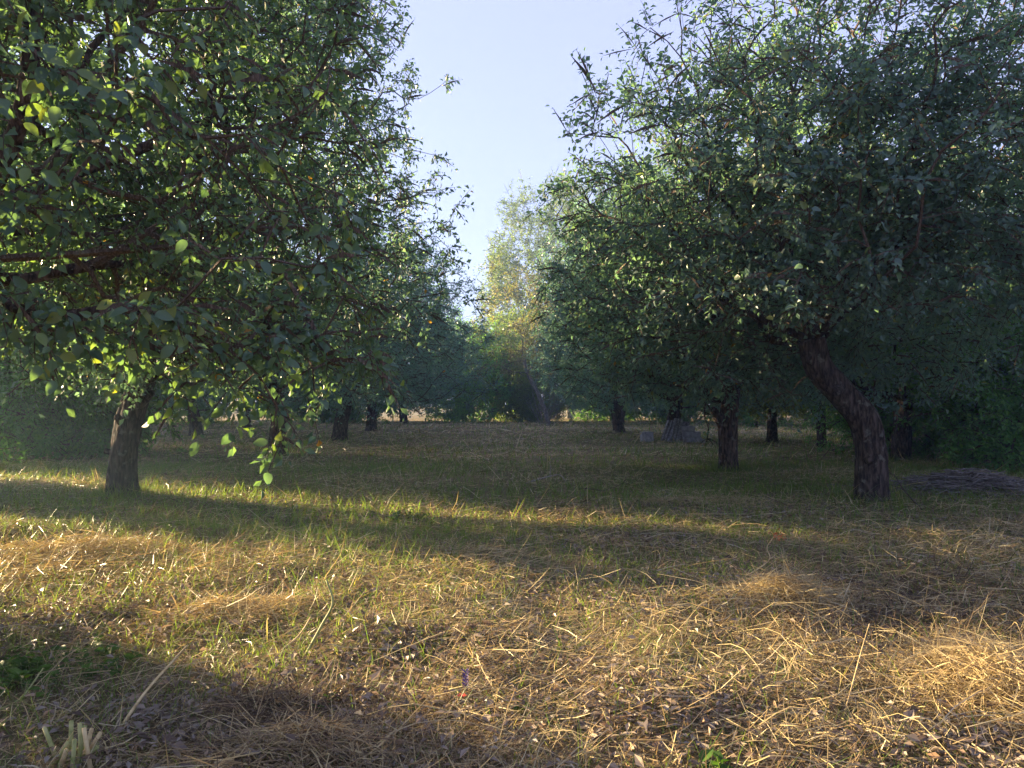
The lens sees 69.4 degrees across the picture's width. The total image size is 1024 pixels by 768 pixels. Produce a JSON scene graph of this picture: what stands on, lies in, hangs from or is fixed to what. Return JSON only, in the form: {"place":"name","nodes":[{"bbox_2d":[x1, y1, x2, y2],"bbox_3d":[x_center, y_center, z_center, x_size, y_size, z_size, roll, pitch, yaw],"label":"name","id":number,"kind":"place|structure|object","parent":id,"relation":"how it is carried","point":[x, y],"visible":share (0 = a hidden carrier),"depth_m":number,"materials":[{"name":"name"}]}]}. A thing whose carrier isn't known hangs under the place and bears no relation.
{"place":"outdoors","nodes":[
{"label":"outdoors","id":0,"kind":"place"},
{"bbox_2d":[0,406,1023,767],"bbox_3d":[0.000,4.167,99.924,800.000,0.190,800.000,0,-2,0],"label":"ground","id":1,"kind":"structure","parent":0,"point":[414,418],"depth_m":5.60,"materials":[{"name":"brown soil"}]},
{"bbox_2d":[0,668,43,709],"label":"dry stalk","id":2,"kind":"object","parent":1,"relation":"on","point":[27,690],"visible":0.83,"depth_m":3.60,"materials":[{"name":"beige plant"}]},
{"bbox_2d":[0,267,109,464],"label":"shrub","id":3,"kind":"object","parent":1,"relation":"on","point":[43,443],"visible":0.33,"depth_m":18.30,"materials":[{"name":"green plant"}]},
{"bbox_2d":[1,217,111,451],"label":"apple tree","id":4,"kind":"object","parent":1,"relation":"on","point":[18,449],"depth_m":22.22,"materials":[{"name":"green plant"}]},
{"bbox_2d":[0,632,142,701],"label":"weed plant","id":5,"kind":"object","parent":1,"relation":"on","point":[20,669],"visible":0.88,"depth_m":3.88,"materials":[{"name":"green plant"}]},
{"bbox_2d":[42,720,101,767],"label":"stubble clump","id":6,"kind":"object","parent":1,"relation":"on","point":[84,738],"visible":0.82,"depth_m":2.94,"materials":[{"name":"plant"}]},
{"bbox_2d":[0,361,168,453],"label":"shrub","id":7,"kind":"object","parent":1,"relation":"on","point":[113,399],"visible":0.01,"depth_m":21.21,"materials":[{"name":"green plant"}]},
{"bbox_2d":[0,291,189,458],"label":"shrub","id":8,"kind":"object","parent":1,"relation":"on","point":[106,420],"visible":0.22,"depth_m":19.67,"materials":[{"name":"green plant"}]},
{"bbox_2d":[121,645,188,726],"bbox_3d":[-1.641,1.373,3.380,0.297,0.306,0.058,2,-2,-45],"label":"dry stalk","id":9,"kind":"object","parent":1,"relation":"on","point":[150,686],"visible":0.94,"depth_m":3.37,"materials":[{"name":"beige plant"}]},
{"bbox_2d":[0,518,384,594],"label":"hay heap","id":10,"kind":"object","parent":1,"relation":"on","point":[87,542],"visible":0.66,"depth_m":6.96,"materials":[{"name":"plant"}]},
{"bbox_2d":[154,388,234,423],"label":"shrub","id":11,"kind":"object","parent":1,"relation":"on","point":[205,417],"visible":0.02,"depth_m":53.80,"materials":[{"name":"green plant"}]},
{"bbox_2d":[0,0,408,499],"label":"apple tree","id":12,"kind":"object","parent":1,"relation":"on","point":[159,249],"visible":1,"depth_m":4.95,"materials":[{"name":"green plant"}]},
{"bbox_2d":[162,294,316,435],"bbox_3d":[-14.548,-1.663,34.099,12.243,8.136,10.051,0,-2,1],"label":"apple tree","id":13,"kind":"object","parent":1,"relation":"on","point":[198,426],"visible":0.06,"depth_m":33.75,"materials":[{"name":"green plant"}]},
{"bbox_2d":[3,558,481,656],"bbox_3d":[-1.688,1.419,5.161,3.499,0.393,2.114,1,-2,-21],"label":"hay heap","id":14,"kind":"object","parent":1,"relation":"on","point":[271,605],"visible":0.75,"depth_m":4.98,"materials":[{"name":"plant"}]},
{"bbox_2d":[0,0,494,498],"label":"apple tree","id":15,"kind":"object","parent":1,"relation":"on","point":[132,405],"visible":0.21,"depth_m":11.64,"materials":[{"name":"green plant"}]},
{"bbox_2d":[191,367,307,427],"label":"apple tree","id":16,"kind":"object","parent":1,"relation":"on","point":[249,424],"visible":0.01,"depth_m":45.77,"materials":[{"name":"green plant"}]},
{"bbox_2d":[76,122,474,455],"bbox_3d":[-6.460,-2.654,20.897,10.716,9.506,10.052,0,-2,0],"label":"apple tree","id":17,"kind":"object","parent":1,"relation":"on","point":[435,334],"visible":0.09,"depth_m":20.83,"materials":[{"name":"green plant"}]},
{"bbox_2d":[93,650,473,766],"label":"hay heap","id":18,"kind":"object","parent":1,"relation":"on","point":[272,696],"visible":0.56,"depth_m":3.38,"materials":[{"name":"plant"}]},
{"bbox_2d":[279,617,310,652],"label":"dry stalk","id":19,"kind":"object","parent":1,"relation":"on","point":[292,641],"visible":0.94,"depth_m":4.34,"materials":[{"name":"beige plant"}]},
{"bbox_2d":[266,388,366,422],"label":"shrub","id":20,"kind":"object","parent":1,"relation":"on","point":[298,409],"visible":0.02,"depth_m":56.27,"materials":[{"name":"green plant"}]},
{"bbox_2d":[304,580,333,655],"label":"dry stalk","id":21,"kind":"object","parent":1,"relation":"on","point":[321,625],"visible":0.96,"depth_m":4.21,"materials":[{"name":"plant"}]},
{"bbox_2d":[303,692,338,717],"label":"weed plant","id":22,"kind":"object","parent":1,"relation":"on","point":[326,701],"visible":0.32,"depth_m":3.46,"materials":[{"name":"green plant"}]},
{"bbox_2d":[1,657,682,767],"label":"hay heap","id":23,"kind":"object","parent":1,"relation":"on","point":[318,727],"visible":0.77,"depth_m":2.98,"materials":[{"name":"plant"}]},
{"bbox_2d":[190,225,502,440],"bbox_3d":[-6.809,-2.179,29.437,12.888,9.040,10.580,0,-2,-13],"label":"apple tree","id":24,"kind":"object","parent":1,"relation":"on","point":[340,428],"visible":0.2,"depth_m":29.26,"materials":[{"name":"green plant"}]},
{"bbox_2d":[307,356,416,423],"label":"shrub","id":25,"kind":"object","parent":1,"relation":"on","point":[351,418],"visible":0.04,"depth_m":54.99,"materials":[{"name":"green plant"}]},
{"bbox_2d":[297,271,482,430],"bbox_3d":[-7.387,-2.196,40.181,11.057,9.506,11.787,-1,-2,27],"label":"apple tree","id":26,"kind":"object","parent":1,"relation":"on","point":[371,423],"visible":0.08,"depth_m":39.82,"materials":[{"name":"green plant"}]},
{"bbox_2d":[388,509,434,523],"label":"weed plant","id":27,"kind":"object","parent":1,"relation":"on","point":[399,513],"visible":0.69,"depth_m":9.10,"materials":[{"name":"green plant"}]},
{"bbox_2d":[360,313,489,423],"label":"apple tree","id":28,"kind":"object","parent":1,"relation":"on","point":[405,417],"visible":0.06,"depth_m":54.77,"materials":[{"name":"green plant"}]},
{"bbox_2d":[409,695,491,707],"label":"dry stalk","id":29,"kind":"object","parent":1,"relation":"on","point":[442,702],"visible":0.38,"depth_m":3.52,"materials":[{"name":"beige plant"}]},
{"bbox_2d":[461,668,468,699],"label":"violet flower","id":30,"kind":"object","parent":1,"relation":"on","point":[466,675],"visible":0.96,"depth_m":3.55,"materials":[{"name":"purple plant"}]},
{"bbox_2d":[410,305,521,422],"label":"shrub","id":31,"kind":"object","parent":1,"relation":"on","point":[460,412],"visible":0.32,"depth_m":58.15,"materials":[{"name":"green plant"}]},
{"bbox_2d":[0,414,1023,767],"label":"hay","id":32,"kind":"object","parent":1,"relation":"on","point":[766,652],"visible":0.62,"depth_m":5.07,"materials":[{"name":"plant"}]},
{"bbox_2d":[0,489,1023,767],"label":"dried leaves","id":33,"kind":"object","parent":1,"relation":"on","point":[392,629],"visible":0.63,"depth_m":4.00,"materials":[{"name":"brown plant"}]},
{"bbox_2d":[468,253,557,423],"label":"tall tree","id":34,"kind":"object","parent":1,"relation":"on","point":[523,347],"visible":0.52,"depth_m":53.83,"materials":[{"name":"green plant"}]},
{"bbox_2d":[512,695,529,713],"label":"weed plant","id":35,"kind":"object","parent":1,"relation":"on","point":[519,707],"visible":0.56,"depth_m":3.44,"materials":[{"name":"green plant"}]},
{"bbox_2d":[469,296,574,421],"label":"shrub","id":36,"kind":"object","parent":1,"relation":"on","point":[510,415],"visible":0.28,"depth_m":60.24,"materials":[{"name":"green plant"}]},
{"bbox_2d":[474,164,587,406],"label":"tall tree","id":37,"kind":"object","parent":1,"relation":"on","point":[497,279],"visible":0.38,"depth_m":71.20,"materials":[{"name":"green plant"}]},
{"bbox_2d":[509,337,569,422],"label":"shrub","id":38,"kind":"object","parent":1,"relation":"on","point":[523,397],"visible":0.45,"depth_m":57.15,"materials":[{"name":"green plant"}]},
{"bbox_2d":[527,376,561,424],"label":"bare bush","id":39,"kind":"object","parent":1,"relation":"on","point":[549,417],"visible":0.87,"depth_m":51.08,"materials":[{"name":"brown plant"}]},
{"bbox_2d":[526,465,568,485],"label":"fallen branch","id":40,"kind":"object","parent":1,"relation":"on","point":[547,476],"visible":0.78,"depth_m":13.98,"materials":[{"name":"brown wood"}]},
{"bbox_2d":[523,184,614,417],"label":"tall tree","id":41,"kind":"object","parent":1,"relation":"on","point":[569,414],"visible":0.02,"depth_m":76.13,"materials":[{"name":"green plant"}]},
{"bbox_2d":[535,168,632,416],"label":"tall tree","id":42,"kind":"object","parent":1,"relation":"on","point":[573,202],"depth_m":83.97,"materials":[{"name":"green plant"}]},
{"bbox_2d":[553,609,631,631],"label":"dry stalk","id":43,"kind":"object","parent":1,"relation":"on","point":[585,622],"visible":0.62,"depth_m":4.79,"materials":[{"name":"beige plant"}]},
{"bbox_2d":[523,270,689,432],"bbox_3d":[5.238,-2.344,38.107,11.557,9.894,9.973,-1,-2,37],"label":"apple tree","id":44,"kind":"object","parent":1,"relation":"on","point":[617,422],"visible":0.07,"depth_m":37.86,"materials":[{"name":"green plant"}]},
{"bbox_2d":[568,322,655,420],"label":"shrub","id":45,"kind":"object","parent":1,"relation":"on","point":[628,416],"visible":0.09,"depth_m":63.11,"materials":[{"name":"green plant"}]},
{"bbox_2d":[533,348,697,424],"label":"apple tree","id":46,"kind":"object","parent":1,"relation":"on","point":[623,412],"visible":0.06,"depth_m":51.68,"materials":[{"name":"green plant"}]},
{"bbox_2d":[640,432,653,441],"bbox_3d":[5.199,2.053,28.546,0.456,0.433,0.359,0,-2,-6],"label":"grey block","id":47,"kind":"object","parent":1,"relation":"on","point":[647,436],"depth_m":28.37,"materials":[{"name":"grey concrete"}]},
{"bbox_2d":[528,175,781,419],"bbox_3d":[6.378,-3.000,29.145,11.557,10.754,9.973,0,-2,0],"label":"apple tree","id":48,"kind":"object","parent":1,"relation":"on","point":[604,396],"visible":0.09,"depth_m":28.85,"materials":[{"name":"green plant"}]},
{"bbox_2d":[660,420,672,441],"bbox_3d":[5.968,1.817,28.337,0.652,0.850,0.252,1,-2,-33],"label":"corrugated sheet","id":49,"kind":"object","parent":1,"relation":"on","point":[667,433],"visible":0.91,"depth_m":28.33,"materials":[{"name":"metal"}]},
{"bbox_2d":[642,479,705,504],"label":"fallen branch","id":50,"kind":"object","parent":1,"relation":"on","point":[671,494],"visible":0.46,"depth_m":10.79,"materials":[{"name":"brown wood"}]},
{"bbox_2d":[637,397,714,423],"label":"shrub","id":51,"kind":"object","parent":1,"relation":"on","point":[661,414],"visible":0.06,"depth_m":56.13,"materials":[{"name":"green plant"}]},
{"bbox_2d":[669,418,682,441],"bbox_3d":[6.276,1.782,28.328,0.578,0.920,0.283,1,-2,-41],"label":"corrugated sheet","id":52,"kind":"object","parent":1,"relation":"on","point":[676,426],"visible":0.84,"depth_m":28.34,"materials":[{"name":"metal"}]},
{"bbox_2d":[678,422,689,441],"bbox_3d":[6.580,1.841,28.306,0.267,0.800,0.529,-2,-2,45],"label":"corrugated sheet","id":53,"kind":"object","parent":1,"relation":"on","point":[683,424],"visible":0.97,"depth_m":28.33,"materials":[{"name":"metal"}]},
{"bbox_2d":[683,437,701,441],"bbox_3d":[6.869,2.143,28.343,0.769,0.229,0.353,0,-2,-9],"label":"grey block","id":54,"kind":"object","parent":1,"relation":"on","point":[687,439],"depth_m":28.16,"materials":[{"name":"grey concrete"}]},
{"bbox_2d":[682,431,700,436],"bbox_3d":[6.844,1.923,28.369,0.719,0.207,0.347,0,-2,-3],"label":"grey block","id":55,"kind":"object","parent":54,"relation":"on","point":[692,434],"depth_m":28.20,"materials":[{"name":"grey concrete"}]},
{"bbox_2d":[681,426,694,430],"bbox_3d":[6.745,1.714,28.396,0.519,0.207,0.327,0,-2,6],"label":"grey block","id":56,"kind":"object","parent":55,"relation":"on","point":[687,428],"depth_m":28.24,"materials":[{"name":"grey concrete"}]},
{"bbox_2d":[699,749,733,767],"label":"weed plant","id":57,"kind":"object","parent":1,"relation":"on","point":[707,753],"visible":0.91,"depth_m":2.92,"materials":[{"name":"green plant"}]},
{"bbox_2d":[619,668,828,690],"bbox_3d":[1.122,1.543,3.893,1.277,0.049,0.082,1,-2,-18],"label":"dry stalk","id":58,"kind":"object","parent":1,"relation":"on","point":[710,678],"visible":0.3,"depth_m":3.91,"materials":[{"name":"beige plant"}]},
{"bbox_2d":[525,74,939,471],"bbox_3d":[4.333,-2.103,16.893,8.046,8.131,9.290,0,-2,0],"label":"apple tree","id":59,"kind":"object","parent":1,"relation":"on","point":[728,402],"visible":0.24,"depth_m":15.58,"materials":[{"name":"green plant"}]},
{"bbox_2d":[691,392,720,446],"bbox_3d":[4.241,0.767,15.949,0.718,1.200,0.445,-1,-2,22],"label":"broken bough","id":60,"kind":"object","parent":59,"relation":"attached to","point":[707,423],"visible":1,"depth_m":15.99,"materials":[{"name":"brown plant"}]},
{"bbox_2d":[681,269,832,442],"bbox_3d":[9.899,-1.538,28.586,7.480,7.743,8.668,-1,-2,21],"label":"apple tree","id":61,"kind":"object","parent":1,"relation":"on","point":[772,430],"visible":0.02,"depth_m":28.16,"materials":[{"name":"green plant"}]},
{"bbox_2d":[712,341,814,427],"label":"shrub","id":62,"kind":"object","parent":1,"relation":"on","point":[783,420],"visible":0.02,"depth_m":47.32,"materials":[{"name":"green plant"}]},
{"bbox_2d":[743,528,785,577],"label":"seed stalk","id":63,"kind":"object","parent":1,"relation":"on","point":[778,536],"visible":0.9,"depth_m":5.86,"materials":[{"name":"brown plant"}]},
{"bbox_2d":[519,0,1023,506],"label":"apple tree","id":64,"kind":"object","parent":1,"relation":"on","point":[893,248],"visible":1,"depth_m":9.62,"materials":[{"name":"green plant"}]},
{"bbox_2d":[713,712,859,745],"bbox_3d":[1.240,1.550,3.341,0.648,0.036,0.082,-1,-2,27],"label":"dry stalk","id":65,"kind":"object","parent":1,"relation":"on","point":[714,713],"visible":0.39,"depth_m":3.40,"materials":[{"name":"beige plant"}]},
{"bbox_2d":[764,400,840,428],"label":"shrub","id":66,"kind":"object","parent":1,"relation":"on","point":[804,418],"depth_m":45.81,"materials":[{"name":"green plant"}]},
{"bbox_2d":[652,551,967,645],"bbox_3d":[2.031,1.397,5.295,2.436,0.446,1.758,0,-2,0],"label":"hay heap","id":67,"kind":"object","parent":1,"relation":"on","point":[788,581],"visible":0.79,"depth_m":5.15,"materials":[{"name":"plant"}]},
{"bbox_2d":[750,306,895,446],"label":"apple tree","id":68,"kind":"object","parent":1,"relation":"on","point":[820,436],"visible":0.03,"depth_m":24.85,"materials":[{"name":"green plant"}]},
{"bbox_2d":[843,624,869,716],"bbox_3d":[1.666,1.384,3.597,0.256,0.396,0.028,1,-2,-37],"label":"dry stalk","id":69,"kind":"object","parent":1,"relation":"on","point":[855,671],"visible":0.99,"depth_m":3.60,"materials":[{"name":"beige plant"}]},
{"bbox_2d":[808,664,909,691],"bbox_3d":[2.079,1.546,4.030,1.286,0.076,0.054,1,-2,-23],"label":"dry stalk","id":70,"kind":"object","parent":1,"relation":"on","point":[850,680],"visible":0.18,"depth_m":3.90,"materials":[{"name":"beige plant"}]},
{"bbox_2d":[801,403,932,437],"bbox_3d":[15.608,-0.442,32.251,5.310,6.515,6.167,1,-2,-36],"label":"shrub","id":71,"kind":"object","parent":1,"relation":"on","point":[833,429],"visible":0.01,"depth_m":33.18,"materials":[{"name":"green plant"}]},
{"bbox_2d":[802,297,964,458],"bbox_3d":[10.421,-0.356,20.631,4.385,5.584,3.933,-1,-2,37],"label":"shrub","id":72,"kind":"object","parent":1,"relation":"on","point":[926,445],"visible":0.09,"depth_m":20.10,"materials":[{"name":"green plant"}]},
{"bbox_2d":[744,591,1023,767],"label":"hay heap","id":73,"kind":"object","parent":1,"relation":"on","point":[984,649],"visible":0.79,"depth_m":3.71,"materials":[{"name":"plant"}]},
{"bbox_2d":[776,106,1023,460],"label":"apple tree","id":74,"kind":"object","parent":1,"relation":"on","point":[901,440],"visible":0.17,"depth_m":17.41,"materials":[{"name":"green plant"}]},
{"bbox_2d":[889,473,923,510],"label":"fallen branch","id":75,"kind":"object","parent":1,"relation":"on","point":[904,490],"visible":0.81,"depth_m":10.91,"materials":[{"name":"brown wood"}]},
{"bbox_2d":[829,467,1023,499],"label":"brushwood pile","id":76,"kind":"object","parent":1,"relation":"on","point":[951,479],"visible":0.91,"depth_m":12.26,"materials":[{"name":"wood"}]},
{"bbox_2d":[878,253,1016,450],"bbox_3d":[15.208,-1.284,23.179,7.534,8.665,7.950,1,-2,-21],"label":"shrub","id":77,"kind":"object","parent":1,"relation":"on","point":[931,415],"depth_m":24.20,"materials":[{"name":"green plant"}]},
{"bbox_2d":[883,268,1023,472],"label":"shrub","id":78,"kind":"object","parent":1,"relation":"on","point":[1008,433],"visible":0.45,"depth_m":15.80,"materials":[{"name":"green plant"}]},
{"bbox_2d":[926,245,1023,460],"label":"shrub","id":79,"kind":"object","parent":1,"relation":"on","point":[962,408],"visible":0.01,"depth_m":18.59,"materials":[{"name":"green plant"}]},
{"bbox_2d":[1,0,1023,405],"label":"sky","id":80,"kind":"structure","parent":0,"point":[513,59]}
]}

